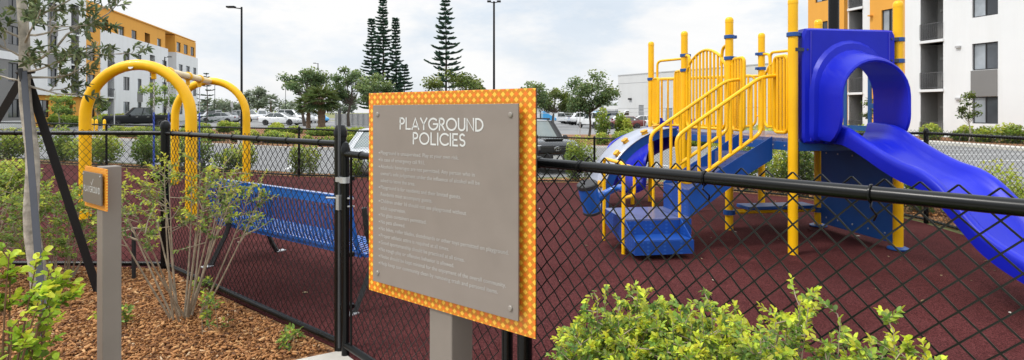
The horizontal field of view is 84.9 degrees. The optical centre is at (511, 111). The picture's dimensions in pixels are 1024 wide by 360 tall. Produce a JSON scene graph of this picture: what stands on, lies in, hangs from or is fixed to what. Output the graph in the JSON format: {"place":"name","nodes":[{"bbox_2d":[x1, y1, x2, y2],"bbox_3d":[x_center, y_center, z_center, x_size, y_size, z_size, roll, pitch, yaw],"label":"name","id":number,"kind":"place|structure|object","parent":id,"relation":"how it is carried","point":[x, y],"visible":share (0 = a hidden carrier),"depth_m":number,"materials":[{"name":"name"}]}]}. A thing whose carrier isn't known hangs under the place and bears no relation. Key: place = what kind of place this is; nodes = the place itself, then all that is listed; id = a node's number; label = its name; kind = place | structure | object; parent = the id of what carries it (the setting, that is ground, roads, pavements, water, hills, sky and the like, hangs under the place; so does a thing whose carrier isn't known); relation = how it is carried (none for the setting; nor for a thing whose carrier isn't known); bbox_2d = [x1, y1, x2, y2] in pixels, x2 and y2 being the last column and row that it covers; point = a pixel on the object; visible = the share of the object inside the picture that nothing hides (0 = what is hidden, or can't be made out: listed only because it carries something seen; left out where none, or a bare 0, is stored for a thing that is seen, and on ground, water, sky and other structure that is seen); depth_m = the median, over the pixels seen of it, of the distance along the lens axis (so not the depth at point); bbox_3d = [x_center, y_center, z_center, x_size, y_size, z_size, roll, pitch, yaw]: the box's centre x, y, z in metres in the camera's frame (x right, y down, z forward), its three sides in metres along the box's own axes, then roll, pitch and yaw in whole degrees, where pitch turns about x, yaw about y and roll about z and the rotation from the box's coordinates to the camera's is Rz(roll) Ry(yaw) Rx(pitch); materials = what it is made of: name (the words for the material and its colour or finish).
{"place":"outdoors","nodes":[
{"label":"outdoors","id":0,"kind":"place"},
{"bbox_2d":[0,265,333,359],"bbox_3d":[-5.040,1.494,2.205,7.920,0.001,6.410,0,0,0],"label":"mulch bed","id":1,"kind":"object","parent":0,"point":[330,349],"visible":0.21,"depth_m":3.65,"materials":[{"name":"brown wood"}]},
{"bbox_2d":[0,167,62,268],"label":"shrub","id":2,"kind":"object","parent":1,"relation":"on","point":[4,199],"visible":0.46,"depth_m":4.88,"materials":[{"name":"green plant"}]},
{"bbox_2d":[0,242,85,359],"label":"shrub","id":3,"kind":"object","parent":1,"relation":"on","point":[20,338],"visible":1,"depth_m":2.35,"materials":[{"name":"green plant"}]},
{"bbox_2d":[0,181,127,280],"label":"shrub","id":4,"kind":"object","parent":1,"relation":"on","point":[64,241],"visible":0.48,"depth_m":4.82,"materials":[{"name":"green plant"}]},
{"bbox_2d":[31,75,96,291],"bbox_3d":[-3.525,0.637,4.400,0.042,1.886,0.518,0,0,32],"label":"guy strap","id":5,"kind":"object","parent":1,"relation":"attached to","point":[62,183],"visible":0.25,"depth_m":4.40,"materials":[{"name":"black fabric"}]},
{"bbox_2d":[0,0,154,310],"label":"oak sapling","id":6,"kind":"object","parent":1,"relation":"on","point":[33,13],"visible":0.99,"depth_m":4.17,"materials":[{"name":"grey plant"}]},
{"bbox_2d":[0,77,17,121],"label":"guy strap","id":7,"kind":"object","parent":6,"relation":"attached to","point":[9,99],"visible":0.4,"depth_m":4.28,"materials":[{"name":"black fabric"}]},
{"bbox_2d":[21,71,48,336],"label":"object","id":8,"kind":"object","parent":6,"relation":"attached to","point":[31,171],"visible":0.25,"depth_m":3.93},
{"bbox_2d":[83,165,120,359],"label":"plaque post","id":9,"kind":"object","parent":1,"relation":"on","point":[102,190],"visible":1,"depth_m":2.73,"materials":[{"name":"grey metal"}]},
{"bbox_2d":[88,303,134,324],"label":"seedling","id":10,"kind":"object","parent":1,"relation":"on","point":[124,315],"visible":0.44,"depth_m":3.91,"materials":[{"name":"green plant"}]},
{"bbox_2d":[131,229,135,278],"bbox_3d":[-3.350,1.295,4.960,0.031,0.510,0.031,0,0,22],"label":"ground stake","id":11,"kind":"object","parent":1,"relation":"in","point":[133,263],"visible":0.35,"depth_m":4.95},
{"bbox_2d":[78,143,279,321],"bbox_3d":[-2.365,0.882,3.960,1.090,1.284,1.102,0,0,40],"label":"shrub","id":12,"kind":"object","parent":1,"relation":"on","point":[189,307],"visible":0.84,"depth_m":4.00,"materials":[{"name":"green plant"}]},
{"bbox_2d":[191,275,214,292],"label":"seedling","id":13,"kind":"object","parent":1,"relation":"on","point":[207,279],"visible":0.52,"depth_m":4.57,"materials":[{"name":"green plant"}]},
{"bbox_2d":[197,288,233,337],"bbox_3d":[-2.016,1.354,3.799,0.212,0.333,0.236,0,0,-34],"label":"seedling","id":14,"kind":"object","parent":1,"relation":"on","point":[206,310],"visible":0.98,"depth_m":3.75,"materials":[{"name":"green plant"}]},
{"bbox_2d":[275,323,305,351],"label":"seedling","id":15,"kind":"object","parent":1,"relation":"on","point":[286,334],"visible":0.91,"depth_m":3.52,"materials":[{"name":"green plant"}]},
{"bbox_2d":[92,129,351,146],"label":"planted island","id":16,"kind":"structure","parent":0,"point":[260,131],"depth_m":30.89,"materials":[{"name":"green plant"}]},
{"bbox_2d":[108,126,354,143],"bbox_3d":[-15.721,1.308,30.626,14.560,1.256,2.855,0,0,7],"label":"hedge","id":17,"kind":"object","parent":16,"relation":"on","point":[349,137],"visible":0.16,"depth_m":30.27,"materials":[{"name":"green plant"}]},
{"bbox_2d":[181,120,365,135],"bbox_3d":[-16.299,1.246,40.001,14.162,1.409,3.874,0,0,8],"label":"hedge","id":18,"kind":"object","parent":16,"relation":"on","point":[221,123],"visible":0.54,"depth_m":39.22,"materials":[{"name":"green plant"}]},
{"bbox_2d":[292,95,317,130],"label":"tree","id":19,"kind":"object","parent":16,"relation":"on","point":[300,107],"visible":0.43,"depth_m":45.83,"materials":[{"name":"green plant"}]},
{"bbox_2d":[302,82,341,127],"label":"tree","id":20,"kind":"object","parent":16,"relation":"on","point":[326,93],"visible":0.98,"depth_m":43.54,"materials":[{"name":"green plant"}]},
{"bbox_2d":[297,351,352,359],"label":"concrete path","id":21,"kind":"structure","parent":0,"point":[335,355],"depth_m":3.39,"materials":[{"name":"grey concrete"}]},
{"bbox_2d":[369,88,536,359],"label":"policy sign","id":22,"kind":"object","parent":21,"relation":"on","point":[453,211],"visible":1,"depth_m":2.25,"materials":[{"name":"grey metal"}]},
{"bbox_2d":[89,0,807,112],"label":"sky","id":23,"kind":"structure","parent":0,"point":[548,42],"materials":[{"name":"white"}]},
{"bbox_2d":[0,159,958,230],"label":"back planting bed","id":24,"kind":"object","parent":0,"point":[930,217],"visible":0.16,"depth_m":14.47,"materials":[{"name":"brown soil"}]},
{"bbox_2d":[0,157,43,198],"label":"shrub","id":25,"kind":"object","parent":24,"relation":"on","point":[8,163],"visible":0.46,"depth_m":9.50,"materials":[{"name":"green plant"}]},
{"bbox_2d":[0,124,101,161],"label":"shrub","id":26,"kind":"object","parent":24,"relation":"on","point":[11,142],"visible":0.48,"depth_m":18.27,"materials":[{"name":"green plant"}]},
{"bbox_2d":[92,129,184,165],"bbox_3d":[-11.387,1.098,17.203,3.994,1.194,1.633,0,0,13],"label":"shrub","id":27,"kind":"object","parent":24,"relation":"on","point":[140,156],"visible":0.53,"depth_m":16.86,"materials":[{"name":"green plant"}]},
{"bbox_2d":[158,136,257,170],"bbox_3d":[-8.772,1.193,16.181,2.940,1.098,1.155,0,0,0],"label":"shrub","id":28,"kind":"object","parent":24,"relation":"on","point":[236,156],"visible":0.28,"depth_m":16.04,"materials":[{"name":"green plant"}]},
{"bbox_2d":[287,144,321,174],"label":"shrub","id":29,"kind":"object","parent":24,"relation":"on","point":[304,161],"visible":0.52,"depth_m":14.81,"materials":[{"name":"green plant"}]},
{"bbox_2d":[352,158,368,175],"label":"shrub","id":30,"kind":"object","parent":24,"relation":"on","point":[354,165],"visible":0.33,"depth_m":14.88,"materials":[{"name":"green plant"}]},
{"bbox_2d":[63,161,948,220],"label":"bark chips","id":31,"kind":"object","parent":24,"relation":"on","point":[935,214],"visible":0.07,"depth_m":14.16,"materials":[{"name":"brown wood"}]},
{"bbox_2d":[563,134,598,179],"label":"shrub","id":32,"kind":"object","parent":24,"relation":"on","point":[577,154],"visible":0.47,"depth_m":15.99,"materials":[{"name":"green plant"}]},
{"bbox_2d":[705,125,813,195],"bbox_3d":[5.951,1.053,12.882,1.097,1.868,4.427,0,0,-19],"label":"shrub","id":33,"kind":"object","parent":24,"relation":"on","point":[773,168],"visible":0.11,"depth_m":12.27,"materials":[{"name":"green plant"}]},
{"bbox_2d":[828,0,838,28],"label":"shade pole","id":34,"kind":"object","parent":24,"relation":"on","point":[833,14],"depth_m":10.92,"materials":[{"name":"black metal"}]},
{"bbox_2d":[904,158,1023,212],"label":"shrub","id":35,"kind":"object","parent":24,"relation":"on","point":[1002,181],"visible":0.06,"depth_m":7.08,"materials":[{"name":"green plant"}]},
{"bbox_2d":[1,113,963,359],"bbox_3d":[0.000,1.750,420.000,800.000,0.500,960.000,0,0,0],"label":"ground","id":36,"kind":"structure","parent":0,"point":[328,115],"depth_m":16.55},
{"bbox_2d":[45,92,76,127],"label":"young tree","id":37,"kind":"object","parent":36,"relation":"on","point":[59,106],"visible":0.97,"depth_m":45.81,"materials":[{"name":"green plant"}]},
{"bbox_2d":[0,0,197,128],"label":"apartment building","id":38,"kind":"structure","parent":36,"relation":"on","point":[180,50],"depth_m":69.28,"materials":[{"name":"white paint"}]},
{"bbox_2d":[8,62,17,81],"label":"window","id":39,"kind":"structure","parent":38,"relation":"in","point":[12,67],"depth_m":50.85,"materials":[{"name":"grey glass"}]},
{"bbox_2d":[8,99,18,117],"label":"window","id":40,"kind":"structure","parent":38,"relation":"in","point":[13,111],"depth_m":51.16,"materials":[{"name":"grey glass"}]},
{"bbox_2d":[8,26,18,45],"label":"window","id":41,"kind":"structure","parent":38,"relation":"in","point":[13,40],"depth_m":51.03,"materials":[{"name":"grey glass"}]},
{"bbox_2d":[48,68,55,86],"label":"window","id":42,"kind":"structure","parent":38,"relation":"in","point":[51,73],"depth_m":56.91,"materials":[{"name":"grey glass"}]},
{"bbox_2d":[93,99,110,127],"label":"young tree","id":43,"kind":"object","parent":36,"relation":"on","point":[98,107],"visible":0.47,"depth_m":52.01,"materials":[{"name":"green plant"}]},
{"bbox_2d":[46,112,170,127],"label":"hedge","id":44,"kind":"object","parent":36,"relation":"on","point":[53,117],"visible":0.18,"depth_m":54.85,"materials":[{"name":"green plant"}]},
{"bbox_2d":[138,82,163,124],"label":"young tree","id":45,"kind":"object","parent":36,"relation":"on","point":[149,90],"visible":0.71,"depth_m":55.95,"materials":[{"name":"green plant"}]},
{"bbox_2d":[149,76,176,119],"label":"young tree","id":46,"kind":"object","parent":36,"relation":"on","point":[164,88],"visible":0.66,"depth_m":49.65,"materials":[{"name":"green plant"}]},
{"bbox_2d":[0,120,347,351],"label":"chain link fence","id":47,"kind":"object","parent":36,"relation":"on","point":[165,133],"visible":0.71,"depth_m":4.33,"materials":[{"name":"black metal"}]},
{"bbox_2d":[326,110,512,359],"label":"fence gate","id":48,"kind":"structure","parent":47,"relation":"attached to","point":[345,178],"depth_m":3.39,"materials":[{"name":"black metal"}]},
{"bbox_2d":[196,73,218,122],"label":"conifer sapling","id":49,"kind":"object","parent":36,"relation":"on","point":[207,110],"visible":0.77,"depth_m":45.97,"materials":[{"name":"green plant"}]},
{"bbox_2d":[198,97,228,111],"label":"broadleaf tree","id":50,"kind":"object","parent":36,"relation":"on","point":[219,103],"visible":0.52,"depth_m":114.37,"materials":[{"name":"green plant"}]},
{"bbox_2d":[222,100,256,111],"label":"broadleaf tree","id":51,"kind":"object","parent":36,"relation":"on","point":[236,106],"visible":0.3,"depth_m":129.29,"materials":[{"name":"green plant"}]},
{"bbox_2d":[243,86,269,110],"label":"broadleaf tree","id":52,"kind":"object","parent":36,"relation":"on","point":[259,92],"visible":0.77,"depth_m":149.17,"materials":[{"name":"green plant"}]},
{"bbox_2d":[262,93,278,112],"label":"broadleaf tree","id":53,"kind":"object","parent":36,"relation":"on","point":[271,97],"visible":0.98,"depth_m":139.46,"materials":[{"name":"green plant"}]},
{"bbox_2d":[265,98,295,111],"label":"broadleaf tree","id":54,"kind":"object","parent":36,"relation":"on","point":[280,101],"visible":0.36,"depth_m":149.25,"materials":[{"name":"green plant"}]},
{"bbox_2d":[275,66,333,125],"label":"broadleaf tree","id":55,"kind":"object","parent":36,"relation":"on","point":[311,77],"visible":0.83,"depth_m":59.07,"materials":[{"name":"green plant"}]},
{"bbox_2d":[331,96,360,114],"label":"broadleaf tree","id":56,"kind":"object","parent":36,"relation":"on","point":[343,107],"visible":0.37,"depth_m":125.01,"materials":[{"name":"green plant"}]},
{"bbox_2d":[327,66,376,126],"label":"broadleaf tree","id":57,"kind":"object","parent":36,"relation":"on","point":[343,92],"visible":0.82,"depth_m":61.37,"materials":[{"name":"green plant"}]},
{"bbox_2d":[335,113,368,125],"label":"service fence","id":58,"kind":"object","parent":36,"relation":"on","point":[357,119],"visible":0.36,"depth_m":66.28,"materials":[{"name":"white metal"}]},
{"bbox_2d":[352,72,395,105],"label":"broadleaf tree","id":59,"kind":"object","parent":36,"relation":"on","point":[365,88],"visible":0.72,"depth_m":56.59,"materials":[{"name":"green plant"}]},
{"bbox_2d":[424,0,464,90],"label":"norfolk pine","id":60,"kind":"object","parent":36,"relation":"on","point":[445,47],"visible":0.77,"depth_m":83.31,"materials":[{"name":"green plant"}]},
{"bbox_2d":[420,67,482,90],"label":"broadleaf tree","id":61,"kind":"object","parent":36,"relation":"on","point":[463,80],"visible":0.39,"depth_m":54.41,"materials":[{"name":"green plant"}]},
{"bbox_2d":[487,0,500,88],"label":"street lamp","id":62,"kind":"object","parent":36,"relation":"on","point":[493,2],"visible":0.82,"depth_m":31.95,"materials":[{"name":"black metal"}]},
{"bbox_2d":[0,121,1023,230],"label":"chain link fence","id":63,"kind":"object","parent":36,"relation":"on","point":[925,133],"visible":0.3,"depth_m":14.31,"materials":[{"name":"black metal"}]},
{"bbox_2d":[520,81,550,107],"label":"broadleaf tree","id":64,"kind":"object","parent":36,"relation":"on","point":[542,96],"visible":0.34,"depth_m":61.46,"materials":[{"name":"green plant"}]},
{"bbox_2d":[537,87,572,120],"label":"broadleaf tree","id":65,"kind":"object","parent":36,"relation":"on","point":[555,93],"visible":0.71,"depth_m":73.52,"materials":[{"name":"green plant"}]},
{"bbox_2d":[596,63,768,125],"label":"store building","id":66,"kind":"structure","parent":36,"relation":"on","point":[633,99],"depth_m":80.22,"materials":[{"name":"grey paint"}]},
{"bbox_2d":[517,153,1023,359],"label":"chain link fence","id":67,"kind":"object","parent":36,"relation":"on","point":[988,203],"visible":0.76,"depth_m":1.54,"materials":[{"name":"black metal"}]},
{"bbox_2d":[808,0,1023,137],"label":"apartment building","id":68,"kind":"structure","parent":36,"relation":"on","point":[954,50],"depth_m":34.55,"materials":[{"name":"white paint"}]},
{"bbox_2d":[883,9,892,30],"bbox_3d":[26.014,-6.305,38.536,0.070,1.550,1.069,0,0,-16],"label":"window","id":69,"kind":"structure","parent":68,"relation":"in","point":[887,14],"depth_m":38.65,"materials":[{"name":"grey glass"}]},
{"bbox_2d":[973,96,997,123],"bbox_3d":[27.728,-0.110,32.730,0.070,1.580,1.391,0,0,-16],"label":"window","id":70,"kind":"structure","parent":68,"relation":"in","point":[989,108],"depth_m":32.67,"materials":[{"name":"grey glass"}]},
{"bbox_2d":[973,41,997,69],"bbox_3d":[27.728,-3.260,32.730,0.070,1.580,1.391,0,0,-16],"label":"window","id":71,"kind":"structure","parent":68,"relation":"in","point":[985,55],"depth_m":32.74,"materials":[{"name":"grey glass"}]},
{"bbox_2d":[973,0,997,17],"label":"window","id":72,"kind":"structure","parent":68,"relation":"in","point":[981,8],"depth_m":32.83,"materials":[{"name":"grey glass"}]},
{"bbox_2d":[0,163,1023,359],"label":"playground surface","id":73,"kind":"object","parent":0,"point":[1000,336],"visible":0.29,"depth_m":5.10,"materials":[{"name":"rubber"}]},
{"bbox_2d":[79,59,249,219],"bbox_3d":[-5.730,0.397,9.710,1.576,2.261,4.448,0,0,-15],"label":"swing set","id":74,"kind":"object","parent":73,"relation":"on","point":[172,76],"visible":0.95,"depth_m":7.78,"materials":[{"name":"yellow metal"}]},
{"bbox_2d":[149,79,172,181],"bbox_3d":[-5.455,0.291,8.716,0.160,1.590,0.722,0,0,-15],"label":"belt swing","id":75,"kind":"object","parent":74,"relation":"hanging from","point":[154,126],"visible":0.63,"depth_m":8.38,"materials":[{"name":"metal"}]},
{"bbox_2d":[201,178,368,315],"bbox_3d":[-1.948,1.079,5.135,2.509,0.845,0.860,0,0,36],"label":"park bench","id":76,"kind":"object","parent":73,"relation":"on","point":[322,229],"visible":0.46,"depth_m":4.87,"materials":[{"name":"metal"}]},
{"bbox_2d":[577,0,1023,283],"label":"play structure","id":77,"kind":"object","parent":73,"relation":"on","point":[809,74],"visible":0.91,"depth_m":6.00,"materials":[{"name":"metal"}]},
{"bbox_2d":[0,118,1023,192],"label":"parking lot","id":78,"kind":"structure","parent":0,"point":[563,128],"depth_m":23.27,"materials":[{"name":"grey asphalt"}]},
{"bbox_2d":[102,107,170,126],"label":"parked pickup","id":79,"kind":"object","parent":78,"relation":"on","point":[138,115],"visible":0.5,"depth_m":53.15,"materials":[{"name":"black paint"}]},
{"bbox_2d":[92,135,333,149],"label":"kerb","id":80,"kind":"structure","parent":78,"relation":"on","point":[236,145],"depth_m":28.11,"materials":[{"name":"concrete"}]},
{"bbox_2d":[200,113,238,122],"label":"parked car","id":81,"kind":"object","parent":78,"relation":"on","point":[228,117],"visible":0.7,"depth_m":77.23,"materials":[{"name":"silver metal"}]},
{"bbox_2d":[226,6,242,145],"bbox_3d":[-13.799,-1.714,28.000,0.921,7.161,0.372,0,0,0],"label":"street lamp","id":82,"kind":"object","parent":78,"relation":"on","point":[241,73],"visible":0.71,"depth_m":27.96,"materials":[{"name":"black metal"}]},
{"bbox_2d":[236,110,262,121],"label":"parked car","id":83,"kind":"object","parent":78,"relation":"on","point":[254,115],"visible":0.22,"depth_m":82.94,"materials":[{"name":"white paint"}]},
{"bbox_2d":[258,113,301,124],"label":"parked car","id":84,"kind":"object","parent":78,"relation":"on","point":[282,118],"visible":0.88,"depth_m":62.23,"materials":[{"name":"white paint"}]},
{"bbox_2d":[277,110,314,123],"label":"parked car","id":85,"kind":"object","parent":78,"relation":"on","point":[296,114],"visible":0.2,"depth_m":69.32,"materials":[{"name":"white paint"}]},
{"bbox_2d":[349,128,368,173],"bbox_3d":[-3.950,1.209,17.305,2.193,1.408,4.710,0,0,-3],"label":"parked car","id":86,"kind":"object","parent":78,"relation":"on","point":[356,146],"visible":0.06,"depth_m":16.12,"materials":[{"name":"silver metal"}]},
{"bbox_2d":[541,111,567,123],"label":"utility truck","id":87,"kind":"object","parent":78,"relation":"on","point":[560,116],"visible":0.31,"depth_m":91.07,"materials":[{"name":"white paint"}]},
{"bbox_2d":[537,118,582,159],"bbox_3d":[0.729,1.105,20.121,2.313,1.768,4.881,0,0,-17],"label":"parked suv","id":88,"kind":"object","parent":78,"relation":"on","point":[549,128],"visible":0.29,"depth_m":18.05,"materials":[{"name":"black paint"}]},
{"bbox_2d":[577,112,613,128],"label":"parked pickup","id":89,"kind":"object","parent":78,"relation":"on","point":[583,121],"visible":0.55,"depth_m":67.52,"materials":[{"name":"white paint"}]},
{"bbox_2d":[607,116,645,128],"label":"parked car","id":90,"kind":"object","parent":78,"relation":"on","point":[637,123],"visible":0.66,"depth_m":63.07,"materials":[{"name":"red paint"}]},
{"bbox_2d":[546,280,702,359],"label":"shrub","id":91,"kind":"object","parent":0,"point":[595,338],"visible":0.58,"depth_m":1.60,"materials":[{"name":"green plant"}]},
{"bbox_2d":[562,134,696,146],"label":"planted island","id":92,"kind":"structure","parent":0,"point":[581,135],"depth_m":42.84,"materials":[{"name":"green plant"}]},
{"bbox_2d":[561,69,620,139],"bbox_3d":[5.416,-0.390,37.778,4.174,5.016,4.329,0,0,0],"label":"broadleaf tree","id":93,"kind":"object","parent":92,"relation":"on","point":[578,103],"visible":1,"depth_m":37.35,"materials":[{"name":"green plant"}]},
{"bbox_2d":[594,107,632,137],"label":"shrub","id":94,"kind":"object","parent":92,"relation":"on","point":[604,125],"visible":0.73,"depth_m":35.80,"materials":[{"name":"green plant"}]},
{"bbox_2d":[594,128,715,145],"bbox_3d":[8.386,1.471,31.097,7.769,1.134,2.383,0,0,15],"label":"hedge","id":95,"kind":"object","parent":92,"relation":"on","point":[613,135],"visible":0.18,"depth_m":32.02,"materials":[{"name":"green plant"}]},
{"bbox_2d":[584,287,757,359],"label":"shrub","id":96,"kind":"object","parent":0,"point":[659,345],"visible":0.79,"depth_m":1.44,"materials":[{"name":"green plant"}]},
{"bbox_2d":[672,273,916,359],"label":"shrub","id":97,"kind":"object","parent":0,"point":[774,344],"visible":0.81,"depth_m":1.30,"materials":[{"name":"green plant"}]},
{"bbox_2d":[836,305,947,359],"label":"shrub","id":98,"kind":"object","parent":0,"point":[888,342],"visible":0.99,"depth_m":1.17,"materials":[{"name":"green plant"}]},
{"bbox_2d":[916,136,1023,145],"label":"building planting bed","id":99,"kind":"object","parent":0,"point":[943,138],"visible":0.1,"depth_m":29.42,"materials":[{"name":"brown soil"}]},
{"bbox_2d":[955,91,982,141],"bbox_3d":[23.558,0.318,29.038,1.166,2.874,1.162,0,0,0],"label":"young tree","id":100,"kind":"object","parent":99,"relation":"on","point":[969,115],"visible":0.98,"depth_m":28.87,"materials":[{"name":"green plant"}]},
{"bbox_2d":[918,122,1023,143],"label":"hedge","id":101,"kind":"object","parent":99,"relation":"on","point":[1013,129],"visible":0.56,"depth_m":28.60,"materials":[{"name":"green plant"}]},
{"bbox_2d":[921,140,1023,150],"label":"pavement","id":102,"kind":"structure","parent":0,"point":[983,145],"depth_m":26.19,"materials":[{"name":"concrete"}]},
{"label":"lawn island","id":103,"kind":"structure","parent":0,"visible":0},
{"bbox_2d":[357,18,380,108],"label":"norfolk pine","id":104,"kind":"object","parent":103,"relation":"on","point":[371,21],"visible":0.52,"depth_m":96.55,"materials":[{"name":"green plant"}]},
{"bbox_2d":[368,0,396,91],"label":"norfolk pine","id":105,"kind":"object","parent":103,"relation":"on","point":[383,30],"visible":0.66,"depth_m":91.52,"materials":[{"name":"green plant"}]},
{"bbox_2d":[387,17,403,91],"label":"norfolk pine","id":106,"kind":"object","parent":103,"relation":"on","point":[395,24],"visible":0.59,"depth_m":94.56,"materials":[{"name":"green plant"}]},
{"bbox_2d":[395,64,412,91],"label":"norfolk pine","id":107,"kind":"object","parent":103,"relation":"on","point":[404,81],"visible":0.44,"depth_m":89.62,"materials":[{"name":"green plant"}]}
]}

